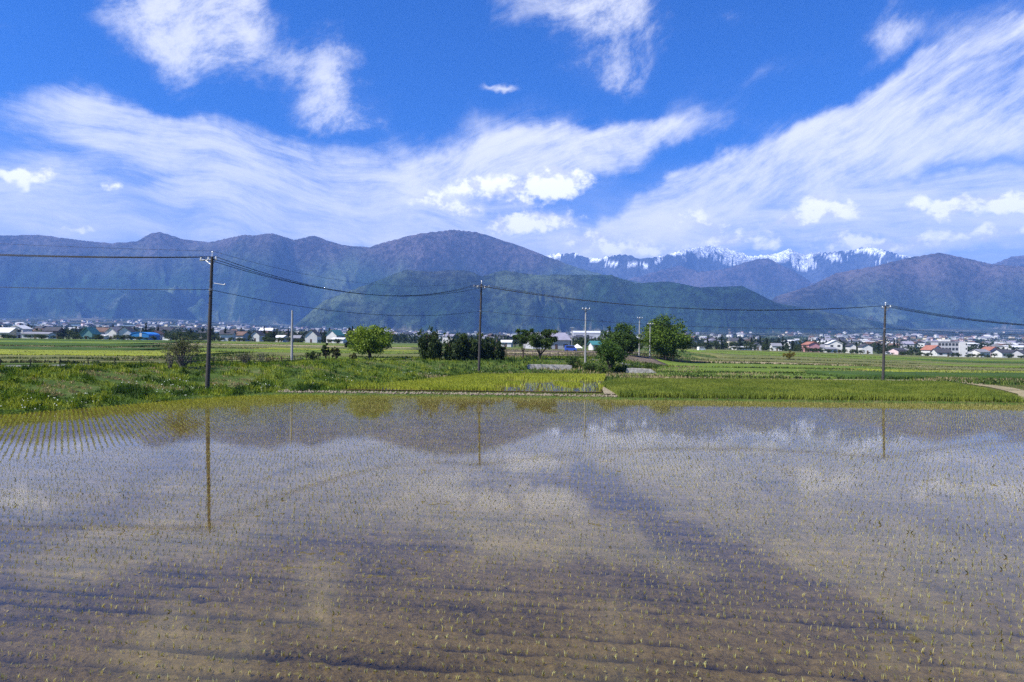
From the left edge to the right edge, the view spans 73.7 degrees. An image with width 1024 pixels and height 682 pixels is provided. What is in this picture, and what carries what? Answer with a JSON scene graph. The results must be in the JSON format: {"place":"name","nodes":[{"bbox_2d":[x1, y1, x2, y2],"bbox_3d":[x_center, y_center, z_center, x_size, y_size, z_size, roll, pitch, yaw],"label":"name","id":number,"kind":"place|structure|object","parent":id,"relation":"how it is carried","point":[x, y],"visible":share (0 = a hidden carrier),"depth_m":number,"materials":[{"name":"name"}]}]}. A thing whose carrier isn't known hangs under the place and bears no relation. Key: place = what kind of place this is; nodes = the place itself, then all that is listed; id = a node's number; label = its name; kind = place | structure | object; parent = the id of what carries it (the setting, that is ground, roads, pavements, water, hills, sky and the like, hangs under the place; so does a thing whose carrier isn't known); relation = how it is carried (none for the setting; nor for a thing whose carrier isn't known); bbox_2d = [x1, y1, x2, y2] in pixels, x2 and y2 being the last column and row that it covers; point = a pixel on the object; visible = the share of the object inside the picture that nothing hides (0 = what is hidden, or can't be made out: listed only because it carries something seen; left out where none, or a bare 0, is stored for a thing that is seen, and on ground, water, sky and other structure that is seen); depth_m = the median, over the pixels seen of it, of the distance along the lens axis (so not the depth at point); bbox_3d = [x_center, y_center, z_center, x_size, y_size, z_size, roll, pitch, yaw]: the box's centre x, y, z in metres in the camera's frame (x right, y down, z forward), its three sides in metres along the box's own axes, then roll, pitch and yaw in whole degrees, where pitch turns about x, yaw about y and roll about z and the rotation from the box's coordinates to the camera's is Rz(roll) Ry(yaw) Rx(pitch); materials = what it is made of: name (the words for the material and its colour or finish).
{"place":"outdoors","nodes":[
{"label":"outdoors","id":0,"kind":"place"},
{"bbox_2d":[0,346,168,350],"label":"field","id":1,"kind":"structure","parent":0,"point":[54,348],"depth_m":133.39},
{"bbox_2d":[0,342,175,346],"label":"field","id":2,"kind":"structure","parent":0,"point":[67,344],"depth_m":171.39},
{"bbox_2d":[0,340,184,343],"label":"field","id":3,"kind":"structure","parent":0,"point":[102,342],"depth_m":209.83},
{"bbox_2d":[1,359,196,363],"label":"field","id":4,"kind":"structure","parent":0,"point":[82,360],"depth_m":74.03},
{"bbox_2d":[0,355,205,359],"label":"field","id":5,"kind":"structure","parent":0,"point":[37,356],"depth_m":90.81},
{"bbox_2d":[0,339,218,342],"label":"field","id":6,"kind":"structure","parent":0,"point":[100,340],"depth_m":255.02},
{"bbox_2d":[0,349,244,356],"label":"field","id":7,"kind":"structure","parent":0,"point":[93,353],"depth_m":110.17,"materials":[{"name":"plant"}]},
{"bbox_2d":[2,338,404,344],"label":"field","id":8,"kind":"structure","parent":0,"point":[179,340],"depth_m":318.68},
{"bbox_2d":[154,348,418,353],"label":"field","id":9,"kind":"structure","parent":0,"point":[278,350],"depth_m":136.69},
{"bbox_2d":[164,345,418,349],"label":"field","id":10,"kind":"structure","parent":0,"point":[260,346],"depth_m":179.50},
{"bbox_2d":[172,343,413,347],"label":"field","id":11,"kind":"structure","parent":0,"point":[289,345],"depth_m":215.55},
{"bbox_2d":[211,342,418,347],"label":"field","id":12,"kind":"structure","parent":0,"point":[296,344],"depth_m":239.91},
{"bbox_2d":[223,352,419,356],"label":"field","id":13,"kind":"structure","parent":0,"point":[342,354],"depth_m":115.25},
{"bbox_2d":[261,356,406,359],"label":"field","id":14,"kind":"structure","parent":0,"point":[347,357],"depth_m":99.89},
{"bbox_2d":[254,348,416,350],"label":"field","id":15,"kind":"structure","parent":0,"point":[326,349],"depth_m":156.94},
{"bbox_2d":[346,378,603,391],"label":"paddy water","id":16,"kind":"structure","parent":0,"point":[555,388],"depth_m":65.81,"materials":[{"name":"liquid"}]},
{"bbox_2d":[341,373,604,391],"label":"rice plants","id":17,"kind":"object","parent":16,"relation":"on","point":[482,381],"visible":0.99,"depth_m":70.14,"materials":[{"name":"green plant"}]},
{"bbox_2d":[0,230,1023,336],"bbox_3d":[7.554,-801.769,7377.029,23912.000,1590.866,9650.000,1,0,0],"label":"mountains","id":18,"kind":"structure","parent":0,"point":[702,278],"depth_m":5848.48,"materials":[{"name":"stone"}]},
{"bbox_2d":[0,394,1023,447],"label":"paddy water","id":19,"kind":"structure","parent":0,"point":[540,414],"depth_m":42.54,"materials":[{"name":"liquid"}]},
{"bbox_2d":[6,400,988,678],"bbox_3d":[6.012,4.630,31.062,71.708,0.001,45.875,1,0,0],"label":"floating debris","id":20,"kind":"object","parent":19,"relation":"on","point":[534,538],"visible":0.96,"depth_m":14.57,"materials":[{"name":"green plant"}]},
{"bbox_2d":[0,393,1023,681],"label":"rice seedlings","id":21,"kind":"object","parent":19,"relation":"on","point":[348,397],"visible":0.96,"depth_m":22.85,"materials":[{"name":"green plant"}]},
{"bbox_2d":[0,326,1023,641],"bbox_3d":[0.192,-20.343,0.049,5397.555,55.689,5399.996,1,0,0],"label":"ground","id":22,"kind":"structure","parent":0,"point":[220,376],"depth_m":60.74,"materials":[{"name":"plant"}]},
{"bbox_2d":[0,327,16,337],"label":"house","id":23,"kind":"structure","parent":22,"relation":"on","point":[11,331],"depth_m":342.69,"materials":[{"name":"white metal"}]},
{"bbox_2d":[10,325,31,337],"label":"house","id":24,"kind":"structure","parent":22,"relation":"on","point":[20,329],"depth_m":346.35,"materials":[{"name":"white metal"}]},
{"bbox_2d":[21,332,56,338],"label":"house","id":25,"kind":"structure","parent":22,"relation":"on","point":[25,334],"depth_m":344.80,"materials":[{"name":"grey tile"}]},
{"bbox_2d":[42,327,64,338],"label":"house","id":26,"kind":"structure","parent":22,"relation":"on","point":[54,329],"depth_m":382.59,"materials":[{"name":"tile"}]},
{"bbox_2d":[79,327,101,338],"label":"house","id":27,"kind":"structure","parent":22,"relation":"on","point":[89,331],"depth_m":345.73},
{"bbox_2d":[104,327,121,339],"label":"house","id":28,"kind":"structure","parent":22,"relation":"on","point":[110,332],"depth_m":343.52,"materials":[{"name":"grey tile"}]},
{"bbox_2d":[118,326,136,339],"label":"house","id":29,"kind":"structure","parent":22,"relation":"on","point":[125,330],"depth_m":345.74,"materials":[{"name":"tile"}]},
{"bbox_2d":[130,332,159,339],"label":"blue barn","id":30,"kind":"structure","parent":22,"relation":"on","point":[144,334],"depth_m":344.19,"materials":[{"name":"metal"}]},
{"bbox_2d":[0,355,329,365],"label":"rail fence","id":31,"kind":"object","parent":22,"relation":"on","point":[213,360],"visible":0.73,"depth_m":67.29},
{"bbox_2d":[162,348,178,368],"bbox_3d":[-31.617,1.613,63.076,1.284,2.086,1.624,0,0,35],"label":"twiggy bush","id":32,"kind":"object","parent":22,"relation":"on","point":[170,359],"visible":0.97,"depth_m":62.92,"materials":[{"name":"grey plant"}]},
{"bbox_2d":[158,333,204,367],"bbox_3d":[-30.838,0.943,63.888,3.467,3.418,3.809,0,0,25],"label":"twiggy bush","id":33,"kind":"object","parent":22,"relation":"on","point":[181,347],"visible":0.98,"depth_m":63.81,"materials":[{"name":"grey plant"}]},
{"bbox_2d":[200,251,225,387],"bbox_3d":[-25.465,-1.628,57.562,2.604,11.903,0.690,1,0,15],"label":"utility pole","id":34,"kind":"object","parent":22,"relation":"on","point":[208,357],"visible":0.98,"depth_m":57.39,"materials":[{"name":"metal"}]},
{"bbox_2d":[4,287,209,289],"bbox_3d":[-49.606,-5.186,56.942,48.599,1.436,0.048,1,0,-1],"label":"power cable","id":35,"kind":"object","parent":34,"relation":"attached to","point":[120,289],"visible":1,"depth_m":57.11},
{"bbox_2d":[1,254,215,256],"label":"power cable","id":36,"kind":"object","parent":34,"relation":"attached to","point":[86,256],"visible":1,"depth_m":57.28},
{"bbox_2d":[209,257,476,295],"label":"power cable","id":37,"kind":"object","parent":34,"relation":"attached to","point":[323,288],"visible":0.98,"depth_m":66.86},
{"bbox_2d":[210,289,478,315],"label":"power cable","id":38,"kind":"object","parent":34,"relation":"attached to","point":[339,311],"visible":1,"depth_m":70.28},
{"bbox_2d":[217,257,472,295],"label":"power cable","id":39,"kind":"object","parent":34,"relation":"attached to","point":[327,288],"visible":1,"depth_m":68.23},
{"bbox_2d":[202,257,488,295],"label":"power cable","id":40,"kind":"object","parent":34,"relation":"attached to","point":[327,289],"visible":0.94,"depth_m":66.56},
{"bbox_2d":[219,330,236,340],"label":"house","id":41,"kind":"structure","parent":22,"relation":"on","point":[229,334],"depth_m":376.14,"materials":[{"name":"tile"}]},
{"bbox_2d":[236,331,249,340],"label":"house","id":42,"kind":"structure","parent":22,"relation":"on","point":[242,334],"depth_m":397.61,"materials":[{"name":"brown tile"}]},
{"bbox_2d":[234,350,253,362],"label":"twiggy bush","id":43,"kind":"object","parent":22,"relation":"on","point":[242,357],"visible":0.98,"depth_m":69.89,"materials":[{"name":"grey plant"}]},
{"bbox_2d":[250,331,264,341],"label":"house","id":44,"kind":"structure","parent":22,"relation":"on","point":[257,336],"depth_m":386.02,"materials":[{"name":"tile"}]},
{"bbox_2d":[291,310,292,360],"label":"utility pole","id":45,"kind":"object","parent":22,"relation":"on","point":[291,335],"visible":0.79,"depth_m":83.90,"materials":[{"name":"concrete"}]},
{"bbox_2d":[304,329,321,342],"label":"house","id":46,"kind":"structure","parent":22,"relation":"on","point":[312,335],"depth_m":355.54,"materials":[{"name":"paint"}]},
{"bbox_2d":[320,343,330,358],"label":"bush","id":47,"kind":"object","parent":22,"relation":"on","point":[324,350],"visible":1,"depth_m":87.85,"materials":[{"name":"green plant"}]},
{"bbox_2d":[325,330,344,342],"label":"house","id":48,"kind":"structure","parent":22,"relation":"on","point":[330,334],"depth_m":376.06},
{"bbox_2d":[330,346,340,358],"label":"bush","id":49,"kind":"object","parent":22,"relation":"on","point":[336,354],"visible":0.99,"depth_m":87.93,"materials":[{"name":"green plant"}]},
{"bbox_2d":[345,324,394,357],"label":"round tree","id":50,"kind":"object","parent":22,"relation":"on","point":[375,339],"visible":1,"depth_m":98.52,"materials":[{"name":"green plant"}]},
{"bbox_2d":[417,325,443,358],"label":"evergreen shrub","id":51,"kind":"object","parent":22,"relation":"on","point":[430,346],"visible":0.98,"depth_m":101.17,"materials":[{"name":"green plant"}]},
{"bbox_2d":[278,389,617,396],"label":"dike clods","id":52,"kind":"object","parent":22,"relation":"on","point":[460,393],"visible":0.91,"depth_m":57.63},
{"bbox_2d":[443,331,466,359],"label":"evergreen shrub","id":53,"kind":"object","parent":22,"relation":"on","point":[454,350],"visible":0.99,"depth_m":101.23,"materials":[{"name":"green plant"}]},
{"bbox_2d":[341,389,585,391],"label":"paddy mud","id":54,"kind":"structure","parent":22,"relation":"on","point":[465,390],"depth_m":60.80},
{"bbox_2d":[460,331,483,359],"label":"evergreen shrub","id":55,"kind":"object","parent":22,"relation":"on","point":[471,348],"visible":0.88,"depth_m":102.21,"materials":[{"name":"green plant"}]},
{"bbox_2d":[474,281,489,371],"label":"utility pole","id":56,"kind":"object","parent":22,"relation":"on","point":[480,339],"visible":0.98,"depth_m":93.88,"materials":[{"name":"metal"}]},
{"bbox_2d":[489,285,861,310],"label":"power cable","id":57,"kind":"object","parent":56,"relation":"attached to","point":[641,305],"visible":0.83,"depth_m":91.33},
{"bbox_2d":[477,285,889,309],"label":"power cable","id":58,"kind":"object","parent":56,"relation":"attached to","point":[686,308],"visible":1,"depth_m":89.18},
{"bbox_2d":[484,311,885,328],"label":"power cable","id":59,"kind":"object","parent":56,"relation":"attached to","point":[656,324],"visible":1,"depth_m":90.05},
{"bbox_2d":[481,337,495,358],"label":"evergreen shrub","id":60,"kind":"object","parent":22,"relation":"on","point":[486,349],"visible":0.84,"depth_m":103.36,"materials":[{"name":"green plant"}]},
{"bbox_2d":[488,337,505,359],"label":"evergreen shrub","id":61,"kind":"object","parent":22,"relation":"on","point":[499,352],"visible":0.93,"depth_m":103.38,"materials":[{"name":"green plant"}]},
{"bbox_2d":[0,398,1023,681],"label":"paddy mud","id":62,"kind":"structure","parent":22,"relation":"on","point":[618,636],"depth_m":14.26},
{"bbox_2d":[0,355,1023,413],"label":"bank grass","id":63,"kind":"structure","parent":22,"relation":"on","point":[8,400],"depth_m":58.61,"materials":[{"name":"plant"}]},
{"bbox_2d":[0,338,1023,384],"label":"field weeds","id":64,"kind":"object","parent":22,"relation":"on","point":[617,374],"visible":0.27,"depth_m":98.01,"materials":[{"name":"green plant"}]},
{"bbox_2d":[0,319,1023,342],"bbox_3d":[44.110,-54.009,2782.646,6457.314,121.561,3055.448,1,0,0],"label":"distant village","id":65,"kind":"object","parent":22,"relation":"on","point":[985,337],"visible":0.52,"depth_m":2199.11,"materials":[{"name":"tile"}]},
{"bbox_2d":[0,319,1023,352],"bbox_3d":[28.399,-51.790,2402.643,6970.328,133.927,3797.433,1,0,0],"label":"distant groves","id":66,"kind":"object","parent":22,"relation":"on","point":[400,337],"visible":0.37,"depth_m":829.77,"materials":[{"name":"green plant"}]},
{"bbox_2d":[1,338,1023,382],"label":"field edge grass","id":67,"kind":"structure","parent":22,"relation":"on","point":[73,361],"depth_m":126.25,"materials":[{"name":"plant"}]},
{"bbox_2d":[512,328,535,356],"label":"scraggly pine","id":68,"kind":"object","parent":22,"relation":"on","point":[525,332],"visible":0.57,"depth_m":115.74,"materials":[{"name":"green plant"}]},
{"bbox_2d":[517,329,558,358],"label":"scraggly pine","id":69,"kind":"object","parent":22,"relation":"on","point":[539,341],"visible":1,"depth_m":107.23,"materials":[{"name":"green plant"}]},
{"bbox_2d":[524,332,571,348],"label":"house","id":70,"kind":"structure","parent":22,"relation":"on","point":[564,339],"depth_m":253.35,"materials":[{"name":"stone"}]},
{"bbox_2d":[527,364,571,369],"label":"concrete wall","id":71,"kind":"structure","parent":22,"relation":"on","point":[539,366],"depth_m":97.49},
{"bbox_2d":[565,356,581,366],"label":"shrub","id":72,"kind":"object","parent":22,"relation":"on","point":[571,360],"visible":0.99,"depth_m":99.73,"materials":[{"name":"green plant"}]},
{"bbox_2d":[582,308,589,362],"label":"utility pole","id":73,"kind":"object","parent":22,"relation":"on","point":[585,309],"visible":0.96,"depth_m":102.89,"materials":[{"name":"concrete"}]},
{"bbox_2d":[572,331,600,335],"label":"hall","id":74,"kind":"structure","parent":22,"relation":"on","point":[590,333],"depth_m":1480.05,"materials":[{"name":"white metal"}]},
{"bbox_2d":[582,362,597,370],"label":"shrub","id":75,"kind":"object","parent":22,"relation":"on","point":[587,365],"visible":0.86,"depth_m":97.69,"materials":[{"name":"green plant"}]},
{"bbox_2d":[587,341,601,349],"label":"house","id":76,"kind":"structure","parent":22,"relation":"on","point":[591,344],"depth_m":238.40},
{"bbox_2d":[594,364,611,372],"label":"shrub","id":77,"kind":"object","parent":22,"relation":"on","point":[600,369],"visible":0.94,"depth_m":95.87,"materials":[{"name":"green plant"}]},
{"bbox_2d":[594,337,627,371],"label":"leafy tree","id":78,"kind":"object","parent":22,"relation":"on","point":[613,354],"visible":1,"depth_m":97.28,"materials":[{"name":"green plant"}]},
{"bbox_2d":[612,363,627,372],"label":"shrub","id":79,"kind":"object","parent":22,"relation":"on","point":[619,368],"visible":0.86,"depth_m":98.57,"materials":[{"name":"green plant"}]},
{"bbox_2d":[598,322,642,353],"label":"leafy tree","id":80,"kind":"object","parent":22,"relation":"on","point":[625,338],"visible":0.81,"depth_m":140.51,"materials":[{"name":"green plant"}]},
{"bbox_2d":[626,368,655,372],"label":"concrete slab","id":81,"kind":"structure","parent":22,"relation":"on","point":[635,370],"depth_m":96.99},
{"bbox_2d":[637,313,694,360],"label":"round tree","id":82,"kind":"object","parent":22,"relation":"on","point":[667,339],"visible":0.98,"depth_m":147.45,"materials":[{"name":"green plant"}]},
{"bbox_2d":[769,343,781,350],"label":"house","id":83,"kind":"structure","parent":22,"relation":"on","point":[773,345],"depth_m":426.07,"materials":[{"name":"paint"}]},
{"bbox_2d":[801,342,819,351],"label":"house","id":84,"kind":"structure","parent":22,"relation":"on","point":[815,345],"depth_m":425.60,"materials":[{"name":"pink tile"}]},
{"bbox_2d":[601,377,1023,401],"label":"green crop","id":85,"kind":"object","parent":22,"relation":"on","point":[828,389],"visible":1,"depth_m":61.05,"materials":[{"name":"green plant"}]},
{"bbox_2d":[825,340,842,352],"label":"house","id":86,"kind":"structure","parent":22,"relation":"on","point":[835,344],"depth_m":425.15,"materials":[{"name":"paint"}]},
{"bbox_2d":[857,344,872,353],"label":"house","id":87,"kind":"structure","parent":22,"relation":"on","point":[867,347],"depth_m":426.12,"materials":[{"name":"paint"}]},
{"bbox_2d":[881,302,890,379],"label":"utility pole","id":88,"kind":"object","parent":22,"relation":"on","point":[883,352],"visible":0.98,"depth_m":85.89,"materials":[{"name":"metal"}]},
{"bbox_2d":[887,348,907,354],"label":"house","id":89,"kind":"structure","parent":22,"relation":"on","point":[894,350],"depth_m":437.93,"materials":[{"name":"tile"}]},
{"bbox_2d":[920,345,940,355],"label":"house","id":90,"kind":"structure","parent":22,"relation":"on","point":[926,348],"depth_m":429.44,"materials":[{"name":"orange tile"}]},
{"bbox_2d":[929,348,952,356],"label":"house","id":91,"kind":"structure","parent":22,"relation":"on","point":[942,351],"depth_m":412.39,"materials":[{"name":"tile"}]},
{"bbox_2d":[930,339,972,356],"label":"apartment block","id":92,"kind":"structure","parent":22,"relation":"on","point":[956,347],"depth_m":424.83,"materials":[{"name":"white concrete"}]},
{"bbox_2d":[968,349,989,356],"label":"house","id":93,"kind":"structure","parent":22,"relation":"on","point":[981,351],"depth_m":427.26,"materials":[{"name":"grey tile"}]},
{"bbox_2d":[991,349,1011,357],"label":"house","id":94,"kind":"structure","parent":22,"relation":"on","point":[1001,353],"depth_m":427.69,"materials":[{"name":"tile"}]},
{"bbox_2d":[0,0,1023,338],"label":"sky","id":95,"kind":"structure","parent":0,"point":[640,129],"materials":[{"name":"blue"}]},
{"bbox_2d":[503,350,640,353],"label":"field","id":96,"kind":"structure","parent":0,"point":[560,351],"depth_m":196.42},
{"bbox_2d":[505,353,669,365],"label":"field","id":97,"kind":"structure","parent":0,"point":[647,359],"depth_m":135.56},
{"bbox_2d":[625,371,842,378],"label":"field","id":98,"kind":"structure","parent":0,"point":[806,376],"depth_m":94.12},
{"bbox_2d":[641,364,861,372],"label":"field","id":99,"kind":"structure","parent":0,"point":[756,370],"depth_m":113.73,"materials":[{"name":"plant"}]},
{"bbox_2d":[656,359,903,368],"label":"field","id":100,"kind":"structure","parent":0,"point":[735,365],"depth_m":134.01,"materials":[{"name":"plant"}]},
{"bbox_2d":[687,351,944,361],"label":"field","id":101,"kind":"structure","parent":0,"point":[741,353],"depth_m":248.94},
{"bbox_2d":[691,355,976,367],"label":"field","id":102,"kind":"structure","parent":0,"point":[782,360],"depth_m":169.23,"materials":[{"name":"plant"}]},
{"bbox_2d":[676,349,1023,359],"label":"field","id":103,"kind":"structure","parent":0,"point":[878,354],"depth_m":366.37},
{"bbox_2d":[680,350,1023,361],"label":"field","id":104,"kind":"structure","parent":0,"point":[865,355],"depth_m":304.70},
{"bbox_2d":[691,360,1020,368],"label":"field","id":105,"kind":"structure","parent":0,"point":[803,363],"depth_m":154.99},
{"bbox_2d":[690,352,1023,365],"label":"field","id":106,"kind":"structure","parent":0,"point":[721,355],"depth_m":206.73,"materials":[{"name":"plant"}]},
{"bbox_2d":[804,370,1023,379],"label":"field","id":107,"kind":"structure","parent":0,"point":[868,374],"depth_m":95.21,"materials":[{"name":"plant"}]},
{"bbox_2d":[850,368,1023,372],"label":"field","id":108,"kind":"structure","parent":0,"point":[915,370],"depth_m":117.44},
{"bbox_2d":[869,365,1023,370],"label":"field","id":109,"kind":"structure","parent":0,"point":[952,368],"depth_m":137.61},
{"bbox_2d":[896,358,1023,363],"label":"field","id":110,"kind":"structure","parent":0,"point":[966,361],"depth_m":255.50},
{"bbox_2d":[920,363,1023,367],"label":"field","id":111,"kind":"structure","parent":0,"point":[1001,366],"depth_m":173.42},
{"bbox_2d":[962,382,1023,397],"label":"farm track","id":112,"kind":"structure","parent":0,"point":[1019,392],"depth_m":71.56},
{"bbox_3d":[-73.960,-3.842,57.022,0.615,12.460,1.843,1,0,0],"label":"utility pole","id":113,"kind":"object","parent":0,"visible":0},
{"bbox_2d":[10,255,183,257],"bbox_3d":[-49.742,-8.210,57.448,48.048,1.992,0.052,1,0,-1],"label":"power cable","id":114,"kind":"object","parent":113,"relation":"attached to","point":[117,257],"visible":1,"depth_m":57.73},
{"bbox_2d":[0,255,199,257],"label":"power cable","id":115,"kind":"object","parent":113,"relation":"attached to","point":[88,257],"visible":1,"depth_m":58.05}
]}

